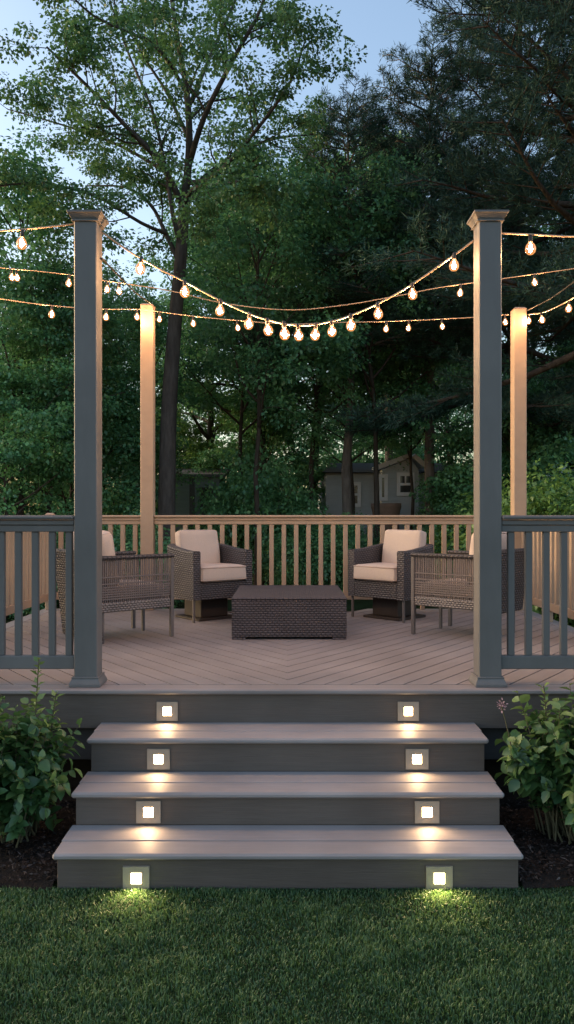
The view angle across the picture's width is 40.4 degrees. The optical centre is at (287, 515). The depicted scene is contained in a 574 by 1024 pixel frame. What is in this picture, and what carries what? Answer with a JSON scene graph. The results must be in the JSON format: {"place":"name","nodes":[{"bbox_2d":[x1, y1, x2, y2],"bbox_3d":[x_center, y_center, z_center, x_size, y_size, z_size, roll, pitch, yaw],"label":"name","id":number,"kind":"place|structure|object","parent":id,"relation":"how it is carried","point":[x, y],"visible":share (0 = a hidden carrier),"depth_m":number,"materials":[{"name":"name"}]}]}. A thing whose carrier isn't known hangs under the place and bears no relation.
{"place":"outdoors","nodes":[
{"label":"outdoors","id":0,"kind":"place"},
{"bbox_2d":[0,0,570,510],"label":"sky","id":1,"kind":"structure","parent":0,"point":[375,24],"materials":[{"name":"blue"}]},
{"bbox_2d":[0,513,573,1023],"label":"lawn","id":2,"kind":"structure","parent":0,"point":[360,605],"depth_m":3.22,"materials":[{"name":"green plant"}]},
{"bbox_2d":[6,580,58,619],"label":"woodland shrub","id":3,"kind":"object","parent":2,"relation":"on","point":[29,610],"visible":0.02,"depth_m":13.56,"materials":[{"name":"green plant"}]},
{"bbox_2d":[28,511,64,612],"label":"woodland shrub","id":4,"kind":"object","parent":2,"relation":"on","point":[58,607],"depth_m":14.87,"materials":[{"name":"green plant"}]},
{"bbox_2d":[0,352,115,540],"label":"understory tree","id":5,"kind":"object","parent":2,"relation":"on","point":[26,448],"visible":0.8,"depth_m":15.75,"materials":[{"name":"green plant"}]},
{"bbox_2d":[0,265,127,514],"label":"woodland tree","id":6,"kind":"object","parent":2,"relation":"on","point":[73,433],"visible":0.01,"depth_m":19.40,"materials":[{"name":"green plant"}]},
{"bbox_2d":[0,246,139,512],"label":"leaning tree","id":7,"kind":"object","parent":2,"relation":"on","point":[41,315],"visible":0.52,"depth_m":16.25,"materials":[{"name":"green plant"}]},
{"bbox_2d":[0,125,141,514],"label":"slender tree","id":8,"kind":"object","parent":2,"relation":"on","point":[36,235],"visible":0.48,"depth_m":16.48,"materials":[{"name":"green plant"}]},
{"bbox_2d":[0,350,182,540],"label":"understory tree","id":9,"kind":"object","parent":2,"relation":"on","point":[121,492],"visible":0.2,"depth_m":17.68,"materials":[{"name":"green plant"}]},
{"bbox_2d":[12,374,179,535],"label":"understory tree","id":10,"kind":"object","parent":2,"relation":"on","point":[138,460],"visible":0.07,"depth_m":20.30,"materials":[{"name":"green plant"}]},
{"bbox_2d":[60,290,139,390],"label":"woodland tree","id":11,"kind":"object","parent":2,"relation":"on","point":[124,346],"depth_m":35.04,"materials":[{"name":"green plant"}]},
{"bbox_2d":[102,499,183,608],"bbox_3d":[-3.137,0.771,15.001,3.152,2.166,3.135,0,0,6],"label":"woodland shrub","id":12,"kind":"object","parent":2,"relation":"on","point":[129,540],"visible":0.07,"depth_m":14.73,"materials":[{"name":"green plant"}]},
{"bbox_2d":[102,262,207,531],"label":"woodland tree","id":13,"kind":"object","parent":2,"relation":"on","point":[131,301],"visible":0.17,"depth_m":21.77,"materials":[{"name":"green plant"}]},
{"bbox_2d":[124,319,205,450],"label":"woodland tree","id":14,"kind":"object","parent":2,"relation":"on","point":[179,398],"visible":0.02,"depth_m":37.98,"materials":[{"name":"green plant"}]},
{"bbox_2d":[113,404,226,513],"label":"sapling","id":15,"kind":"object","parent":2,"relation":"on","point":[188,427],"visible":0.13,"depth_m":26.90,"materials":[{"name":"green plant"}]},
{"bbox_2d":[0,0,367,545],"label":"maple tree","id":16,"kind":"object","parent":2,"relation":"on","point":[163,44],"visible":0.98,"depth_m":15.64,"materials":[{"name":"green plant"}]},
{"bbox_2d":[175,468,229,531],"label":"garden shed","id":17,"kind":"structure","parent":2,"relation":"on","point":[184,502],"depth_m":23.98,"materials":[{"name":"grey wood"}]},
{"bbox_2d":[200,487,214,529],"bbox_3d":[-2.471,0.484,23.962,0.470,2.672,0.015,0,0,0],"label":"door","id":18,"kind":"structure","parent":17,"relation":"in","point":[203,488],"depth_m":23.96,"materials":[{"name":"grey wood"}]},
{"bbox_2d":[125,154,308,467],"bbox_3d":[-2.426,-4.741,26.631,6.946,13.448,7.024,0,0,-28],"label":"woodland tree","id":19,"kind":"object","parent":2,"relation":"on","point":[210,422],"visible":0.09,"depth_m":25.62,"materials":[{"name":"green plant"}]},
{"bbox_2d":[155,204,310,502],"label":"slender tree","id":20,"kind":"object","parent":2,"relation":"on","point":[192,399],"visible":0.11,"depth_m":21.51,"materials":[{"name":"green plant"}]},
{"bbox_2d":[9,415,473,533],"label":"distant woodland","id":21,"kind":"object","parent":2,"relation":"on","point":[300,449],"visible":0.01,"depth_m":59.06,"materials":[{"name":"green plant"}]},
{"bbox_2d":[176,444,314,582],"bbox_3d":[-1.148,-0.030,21.582,3.918,3.790,3.940,0,0,-26],"label":"woodland shrub","id":22,"kind":"object","parent":2,"relation":"on","point":[212,495],"visible":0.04,"depth_m":21.03,"materials":[{"name":"green plant"}]},
{"bbox_2d":[177,393,315,496],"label":"sapling","id":23,"kind":"object","parent":2,"relation":"on","point":[198,446],"visible":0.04,"depth_m":26.11,"materials":[{"name":"green plant"}]},
{"bbox_2d":[147,160,355,482],"bbox_3d":[-1.113,-4.741,24.330,6.946,13.448,7.024,0,0,-36],"label":"woodland tree","id":24,"kind":"object","parent":2,"relation":"on","point":[209,386],"visible":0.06,"depth_m":23.80,"materials":[{"name":"green plant"}]},
{"bbox_2d":[146,120,370,584],"bbox_3d":[-0.601,-3.141,17.837,4.590,10.258,5.653,0,0,-30],"label":"slender tree","id":25,"kind":"object","parent":2,"relation":"on","point":[243,238],"visible":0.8,"depth_m":17.62,"materials":[{"name":"green plant"}]},
{"bbox_2d":[189,391,338,513],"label":"understory tree","id":26,"kind":"object","parent":2,"relation":"on","point":[293,452],"visible":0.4,"depth_m":24.33,"materials":[{"name":"green plant"}]},
{"bbox_2d":[193,435,354,584],"bbox_3d":[-0.414,-0.124,19.922,4.114,3.980,4.137,0,0,-34],"label":"woodland shrub","id":27,"kind":"object","parent":2,"relation":"on","point":[272,502],"visible":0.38,"depth_m":19.43,"materials":[{"name":"green plant"}]},
{"bbox_2d":[0,608,573,786],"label":"deck","id":28,"kind":"structure","parent":2,"relation":"on","point":[372,670],"depth_m":5.15,"materials":[{"name":"composite"},{"name":"paint"}]},
{"bbox_2d":[6,532,47,615],"bbox_3d":[-2.700,0.537,7.857,0.124,1.072,1.925,0,0,0],"label":"deck railing","id":29,"kind":"object","parent":28,"relation":"on","point":[10,571],"visible":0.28,"depth_m":8.04,"materials":[{"name":"paint"}]},
{"bbox_2d":[45,513,54,609],"bbox_3d":[-2.700,0.524,8.870,0.098,1.099,0.098,0,0,0],"label":"deck post","id":30,"kind":"object","parent":28,"relation":"on","point":[46,605],"visible":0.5,"depth_m":8.82,"materials":[{"name":"paint"}]},
{"bbox_2d":[67,210,108,686],"bbox_3d":[-1.267,-0.421,4.957,0.216,2.991,0.216,0,0,0],"label":"deck post","id":31,"kind":"object","parent":28,"relation":"on","point":[90,226],"visible":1,"depth_m":4.88,"materials":[{"name":"grey paint"}]},
{"bbox_2d":[0,515,73,668],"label":"deck railing","id":32,"kind":"object","parent":31,"relation":"attached to","point":[35,525],"visible":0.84,"depth_m":4.92,"materials":[{"name":"grey paint"}]},
{"bbox_2d":[0,223,73,248],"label":"string light","id":33,"kind":"object","parent":31,"relation":"hanging from","point":[22,236],"visible":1,"depth_m":4.95,"materials":[{"name":"plastic"}]},
{"bbox_2d":[101,257,154,305],"bbox_3d":[-1.343,-1.995,6.879,0.012,0.738,3.858,0,0,-5],"label":"tension cable","id":34,"kind":"object","parent":31,"relation":"attached to","point":[113,270],"visible":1,"depth_m":5.99,"materials":[{"name":"grey metal"}]},
{"bbox_2d":[101,231,473,340],"bbox_3d":[0.000,-1.455,4.957,2.370,0.698,0.063,0,0,0],"label":"string light","id":35,"kind":"object","parent":31,"relation":"hanging from","point":[316,324],"visible":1,"depth_m":4.95,"materials":[{"name":"plastic"}]},
{"bbox_2d":[56,530,174,643],"bbox_3d":[-1.541,0.596,6.911,0.823,0.956,0.712,0,0,-41],"label":"woven armchair","id":36,"kind":"object","parent":28,"relation":"on","point":[129,591],"visible":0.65,"depth_m":6.72,"materials":[{"name":"wicker"}]},
{"bbox_2d":[140,303,154,609],"bbox_3d":[-1.590,-0.660,8.870,0.152,3.469,0.152,0,0,0],"label":"deck post","id":37,"kind":"object","parent":28,"relation":"on","point":[147,428],"visible":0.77,"depth_m":8.80,"materials":[{"name":"paint"}]},
{"bbox_2d":[56,515,139,599],"bbox_3d":[-2.157,0.480,8.880,0.986,0.959,0.124,0,0,0],"label":"deck railing","id":38,"kind":"object","parent":37,"relation":"attached to","point":[122,520],"visible":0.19,"depth_m":8.86,"materials":[{"name":"paint"}]},
{"bbox_2d":[157,702,177,720],"bbox_3d":[-0.745,1.212,4.823,0.130,0.116,0.012,0,0,0],"label":"step light","id":39,"kind":"object","parent":28,"relation":"attached to","point":[167,711],"visible":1,"depth_m":4.82,"materials":[{"name":"grey metal"}]},
{"bbox_2d":[167,530,251,622],"bbox_3d":[-0.846,0.615,8.186,0.720,0.918,0.701,0,0,-38],"label":"swivel chair","id":40,"kind":"object","parent":28,"relation":"on","point":[212,574],"visible":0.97,"depth_m":8.01,"materials":[{"name":"wicker"}]},
{"bbox_2d":[231,585,346,639],"bbox_3d":[0.012,0.893,7.340,1.000,0.361,1.220,0,0,0],"label":"coffee table","id":41,"kind":"object","parent":28,"relation":"on","point":[289,610],"visible":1,"depth_m":6.73,"materials":[{"name":"wicker"}]},
{"bbox_2d":[154,515,473,609],"bbox_3d":[0.516,0.537,8.880,4.064,1.072,0.124,0,0,0],"label":"deck railing","id":42,"kind":"object","parent":28,"relation":"on","point":[320,520],"visible":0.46,"depth_m":8.86,"materials":[{"name":"paint"}]},
{"bbox_2d":[348,529,433,622],"bbox_3d":[1.111,0.615,8.213,0.720,0.918,0.701,0,0,45],"label":"swivel chair","id":43,"kind":"object","parent":28,"relation":"on","point":[380,574],"visible":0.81,"depth_m":8.10,"materials":[{"name":"wicker"}]},
{"bbox_2d":[398,702,418,720],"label":"step light","id":44,"kind":"object","parent":28,"relation":"attached to","point":[408,711],"visible":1,"depth_m":4.82,"materials":[{"name":"grey metal"}]},
{"bbox_2d":[410,532,523,633],"bbox_3d":[1.646,0.596,7.051,0.823,0.956,0.712,0,0,41],"label":"woven armchair","id":45,"kind":"object","parent":28,"relation":"on","point":[450,592],"visible":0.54,"depth_m":6.88,"materials":[{"name":"wicker"}]},
{"bbox_2d":[467,210,508,686],"bbox_3d":[1.268,-0.421,4.957,0.216,2.991,0.216,0,0,0],"label":"deck post","id":46,"kind":"object","parent":28,"relation":"on","point":[485,226],"visible":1,"depth_m":4.88,"materials":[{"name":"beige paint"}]},
{"bbox_2d":[510,307,526,609],"bbox_3d":[2.622,-0.638,8.870,0.152,3.424,0.152,0,0,0],"label":"deck post","id":47,"kind":"object","parent":28,"relation":"on","point":[518,410],"visible":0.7,"depth_m":8.80,"materials":[{"name":"paint"}]},
{"bbox_2d":[526,281,573,310],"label":"tension cable","id":48,"kind":"object","parent":47,"relation":"attached to","point":[551,297],"visible":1,"depth_m":7.82,"materials":[{"name":"grey metal"}]},
{"bbox_2d":[527,297,573,322],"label":"string light","id":49,"kind":"object","parent":47,"relation":"hanging from","point":[541,313],"visible":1,"depth_m":7.84,"materials":[{"name":"plastic"}]},
{"bbox_2d":[502,515,573,668],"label":"deck railing","id":50,"kind":"object","parent":28,"relation":"on","point":[545,525],"visible":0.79,"depth_m":4.92,"materials":[{"name":"grey paint"}]},
{"bbox_2d":[521,532,573,621],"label":"deck railing","id":51,"kind":"object","parent":28,"relation":"on","point":[537,570],"visible":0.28,"depth_m":7.75,"materials":[{"name":"paint"}]},
{"bbox_3d":[2.640,-0.421,4.957,0.216,2.991,0.216,0,0,0],"label":"deck post","id":52,"kind":"object","parent":28,"relation":"on","visible":0},
{"bbox_2d":[502,232,573,254],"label":"string light","id":53,"kind":"object","parent":52,"relation":"hanging from","point":[530,240],"visible":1,"depth_m":4.95,"materials":[{"name":"plastic"}]},
{"bbox_2d":[0,787,573,889],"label":"mulch bed","id":54,"kind":"object","parent":2,"relation":"on","point":[42,882],"visible":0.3,"depth_m":4.13,"materials":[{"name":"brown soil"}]},
{"bbox_2d":[0,656,84,847],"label":"leafy bush","id":55,"kind":"object","parent":54,"relation":"on","point":[31,777],"visible":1,"depth_m":4.26,"materials":[{"name":"green plant"}]},
{"bbox_2d":[494,682,573,844],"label":"leafy bush","id":56,"kind":"object","parent":54,"relation":"on","point":[541,772],"visible":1,"depth_m":4.29,"materials":[{"name":"green plant"}]},
{"bbox_2d":[52,722,522,888],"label":"deck stairs","id":57,"kind":"structure","parent":2,"relation":"on","point":[298,830],"depth_m":4.18,"materials":[{"name":"grey wood"}]},
{"bbox_2d":[123,866,149,889],"bbox_3d":[-0.745,1.784,3.836,0.130,0.116,0.012,0,0,0],"label":"step light","id":58,"kind":"object","parent":57,"relation":"attached to","point":[138,877],"visible":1,"depth_m":3.83,"materials":[{"name":"grey metal"}]},
{"bbox_2d":[136,801,160,822],"bbox_3d":[-0.745,1.588,4.175,0.130,0.116,0.012,0,0,0],"label":"step light","id":59,"kind":"object","parent":57,"relation":"on","point":[148,811],"visible":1,"depth_m":4.17,"materials":[{"name":"grey metal"}]},
{"bbox_2d":[147,749,169,768],"bbox_3d":[-0.745,1.406,4.498,0.130,0.116,0.012,0,0,0],"label":"step light","id":60,"kind":"object","parent":57,"relation":"on","point":[158,758],"visible":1,"depth_m":4.49,"materials":[{"name":"grey metal"}]},
{"bbox_2d":[406,749,427,768],"bbox_3d":[0.745,1.406,4.498,0.130,0.116,0.012,0,0,0],"label":"step light","id":61,"kind":"object","parent":57,"relation":"on","point":[416,758],"visible":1,"depth_m":4.49,"materials":[{"name":"grey metal"}]},
{"bbox_2d":[415,801,438,822],"bbox_3d":[0.745,1.588,4.175,0.130,0.116,0.012,0,0,0],"label":"step light","id":62,"kind":"object","parent":57,"relation":"on","point":[426,811],"visible":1,"depth_m":4.17,"materials":[{"name":"grey metal"}]},
{"bbox_2d":[426,866,452,889],"bbox_3d":[0.745,1.784,3.836,0.130,0.116,0.012,0,0,0],"label":"step light","id":63,"kind":"object","parent":57,"relation":"attached to","point":[439,877],"visible":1,"depth_m":3.83,"materials":[{"name":"grey metal"}]},
{"bbox_2d":[249,503,348,587],"bbox_3d":[0.514,0.771,19.010,3.152,2.166,3.135,0,0,-2],"label":"woodland shrub","id":64,"kind":"object","parent":2,"relation":"on","point":[302,526],"visible":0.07,"depth_m":18.45,"materials":[{"name":"green plant"}]},
{"bbox_2d":[217,124,412,514],"bbox_3d":[1.249,-5.670,26.287,8.016,15.349,7.927,0,0,-29],"label":"woodland tree","id":65,"kind":"object","parent":2,"relation":"on","point":[359,170],"visible":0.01,"depth_m":25.87,"materials":[{"name":"green plant"}]},
{"bbox_2d":[253,502,379,591],"bbox_3d":[0.951,0.771,18.070,3.135,2.166,3.152,0,0,31],"label":"woodland shrub","id":66,"kind":"object","parent":2,"relation":"on","point":[326,562],"visible":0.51,"depth_m":17.52,"materials":[{"name":"green plant"}]},
{"bbox_2d":[222,147,423,513],"bbox_3d":[1.413,-3.666,20.933,6.248,11.338,5.073,0,0,-15],"label":"slender tree","id":67,"kind":"object","parent":2,"relation":"on","point":[316,387],"visible":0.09,"depth_m":20.72,"materials":[{"name":"green plant"}]},
{"bbox_2d":[217,64,472,525],"bbox_3d":[1.443,-4.535,20.088,6.386,13.050,5.396,0,0,0],"label":"pine tree","id":68,"kind":"object","parent":2,"relation":"on","point":[369,128],"visible":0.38,"depth_m":19.13,"materials":[{"name":"green plant"}]},
{"bbox_2d":[266,281,424,532],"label":"slender tree","id":69,"kind":"object","parent":2,"relation":"on","point":[315,426],"visible":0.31,"depth_m":20.30,"materials":[{"name":"green plant"}]},
{"bbox_2d":[298,371,414,460],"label":"woodland tree","id":70,"kind":"object","parent":2,"relation":"on","point":[338,428],"depth_m":39.87,"materials":[{"name":"green plant"}]},
{"bbox_2d":[306,400,424,467],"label":"understory tree","id":71,"kind":"object","parent":2,"relation":"on","point":[356,447],"visible":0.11,"depth_m":33.00,"materials":[{"name":"green plant"}]},
{"bbox_2d":[264,148,471,543],"bbox_3d":[1.599,-3.404,19.129,4.832,10.798,5.951,0,0,38],"label":"slender tree","id":72,"kind":"object","parent":2,"relation":"on","point":[335,373],"visible":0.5,"depth_m":18.50,"materials":[{"name":"green plant"}]},
{"bbox_2d":[360,524,390,547],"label":"woodland shrub","id":73,"kind":"object","parent":2,"relation":"on","point":[374,541],"depth_m":18.96,"materials":[{"name":"green plant"}]},
{"bbox_2d":[371,503,400,533],"bbox_3d":[2.583,0.765,20.500,0.800,2.150,0.780,0,0,0],"label":"plant pot","id":74,"kind":"object","parent":2,"relation":"on","point":[390,508],"visible":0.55,"depth_m":20.17,"materials":[{"name":"ceramic"}]},
{"bbox_2d":[352,117,461,460],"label":"pine tree","id":75,"kind":"object","parent":2,"relation":"on","point":[387,452],"depth_m":30.59,"materials":[{"name":"green plant"}]},
{"bbox_2d":[354,285,473,529],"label":"slender tree","id":76,"kind":"object","parent":2,"relation":"on","point":[407,440],"visible":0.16,"depth_m":21.07,"materials":[{"name":"green plant"}]},
{"bbox_2d":[337,306,505,462],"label":"woodland tree","id":77,"kind":"object","parent":2,"relation":"on","point":[438,431],"visible":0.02,"depth_m":45.99,"materials":[{"name":"green plant"}]},
{"bbox_2d":[378,260,473,462],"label":"woodland tree","id":78,"kind":"object","parent":2,"relation":"on","point":[462,410],"depth_m":30.92,"materials":[{"name":"green plant"}]},
{"bbox_2d":[402,453,471,542],"bbox_3d":[4.103,0.101,20.513,2.443,3.525,2.429,0,0,18],"label":"woodland shrub","id":79,"kind":"object","parent":2,"relation":"on","point":[425,527],"visible":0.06,"depth_m":20.27,"materials":[{"name":"green plant"}]},
{"bbox_2d":[325,20,561,537],"bbox_3d":[3.790,-5.206,20.604,5.964,14.423,7.059,0,0,2],"label":"pine tree","id":80,"kind":"object","parent":2,"relation":"on","point":[434,93],"visible":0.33,"depth_m":19.47,"materials":[{"name":"green plant"}]},
{"bbox_2d":[426,524,463,551],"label":"woodland shrub","id":81,"kind":"object","parent":2,"relation":"on","point":[435,532],"visible":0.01,"depth_m":18.96,"materials":[{"name":"green plant"}]},
{"bbox_2d":[321,0,573,432],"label":"pine tree","id":82,"kind":"object","parent":2,"relation":"on","point":[522,186],"visible":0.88,"depth_m":13.74,"materials":[{"name":"green plant"}]},
{"bbox_2d":[332,0,573,499],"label":"pine tree","id":83,"kind":"object","parent":2,"relation":"on","point":[465,348],"visible":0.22,"depth_m":18.97,"materials":[{"name":"green plant"}]},
{"bbox_2d":[418,467,505,532],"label":"understory tree","id":84,"kind":"object","parent":2,"relation":"on","point":[438,512],"visible":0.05,"depth_m":19.95,"materials":[{"name":"green plant"}]},
{"bbox_2d":[426,493,506,579],"bbox_3d":[4.361,0.688,17.227,3.519,2.337,3.637,0,0,37],"label":"leafy shrub","id":85,"kind":"object","parent":2,"relation":"on","point":[438,537],"visible":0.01,"depth_m":17.01,"materials":[{"name":"green plant"}]},
{"bbox_2d":[427,496,547,576],"bbox_3d":[4.727,0.705,16.042,3.349,2.301,3.331,0,0,-25],"label":"woodland shrub","id":86,"kind":"object","parent":2,"relation":"on","point":[448,547],"visible":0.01,"depth_m":16.45,"materials":[{"name":"green plant"}]},
{"bbox_2d":[409,358,573,532],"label":"understory tree","id":87,"kind":"object","parent":2,"relation":"on","point":[558,451],"visible":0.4,"depth_m":18.34,"materials":[{"name":"green plant"}]},
{"bbox_2d":[434,458,573,624],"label":"leafy shrub","id":88,"kind":"object","parent":2,"relation":"on","point":[532,507],"visible":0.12,"depth_m":12.47,"materials":[{"name":"green plant"}]},
{"bbox_2d":[447,197,573,484],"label":"woodland tree","id":89,"kind":"object","parent":2,"relation":"on","point":[543,229],"depth_m":25.50,"materials":[{"name":"green plant"}]},
{"bbox_2d":[463,335,573,512],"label":"understory tree","id":90,"kind":"object","parent":2,"relation":"on","point":[564,366],"visible":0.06,"depth_m":19.12,"materials":[{"name":"green plant"}]},
{"bbox_2d":[472,189,573,450],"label":"pine tree","id":91,"kind":"object","parent":2,"relation":"on","point":[529,356],"visible":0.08,"depth_m":21.21,"materials":[{"name":"green plant"}]},
{"bbox_2d":[537,471,573,626],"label":"leafy shrub","id":92,"kind":"object","parent":2,"relation":"on","point":[567,507],"visible":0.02,"depth_m":11.94,"materials":[{"name":"green plant"}]},
{"bbox_2d":[318,454,452,546],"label":"grey house","id":93,"kind":"structure","parent":0,"point":[394,485],"depth_m":22.94,"materials":[{"name":"grey wood"}]},
{"bbox_2d":[354,482,360,506],"bbox_3d":[1.932,-0.610,22.929,0.430,0.729,0.038,0,0,0],"label":"window","id":94,"kind":"structure","parent":93,"relation":"in","point":[357,485],"depth_m":22.91,"materials":[{"name":"white"}]},
{"bbox_2d":[379,474,387,500],"bbox_3d":[2.691,-0.782,22.039,0.269,0.752,0.038,0,0,0],"label":"window","id":95,"kind":"structure","parent":93,"relation":"in","point":[383,478],"depth_m":22.02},
{"bbox_2d":[397,472,413,495],"bbox_3d":[3.324,-0.874,22.039,0.499,0.660,0.038,0,0,0],"label":"window","id":96,"kind":"structure","parent":93,"relation":"in","point":[403,478],"depth_m":22.03,"materials":[{"name":"white"}]},
{"bbox_3d":[-2.700,-0.626,6.820,0.152,3.399,0.152,0,0,0],"label":"deck post","id":97,"kind":"object","parent":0,"visible":0},
{"bbox_2d":[0,299,508,330],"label":"string light","id":98,"kind":"object","parent":97,"relation":"hanging from","point":[159,319],"visible":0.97,"depth_m":8.69,"materials":[{"name":"plastic"}]},
{"bbox_2d":[0,267,573,309],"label":"string light","id":99,"kind":"object","parent":97,"relation":"hanging from","point":[68,283],"visible":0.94,"depth_m":6.80,"materials":[{"name":"plastic"}]}
]}

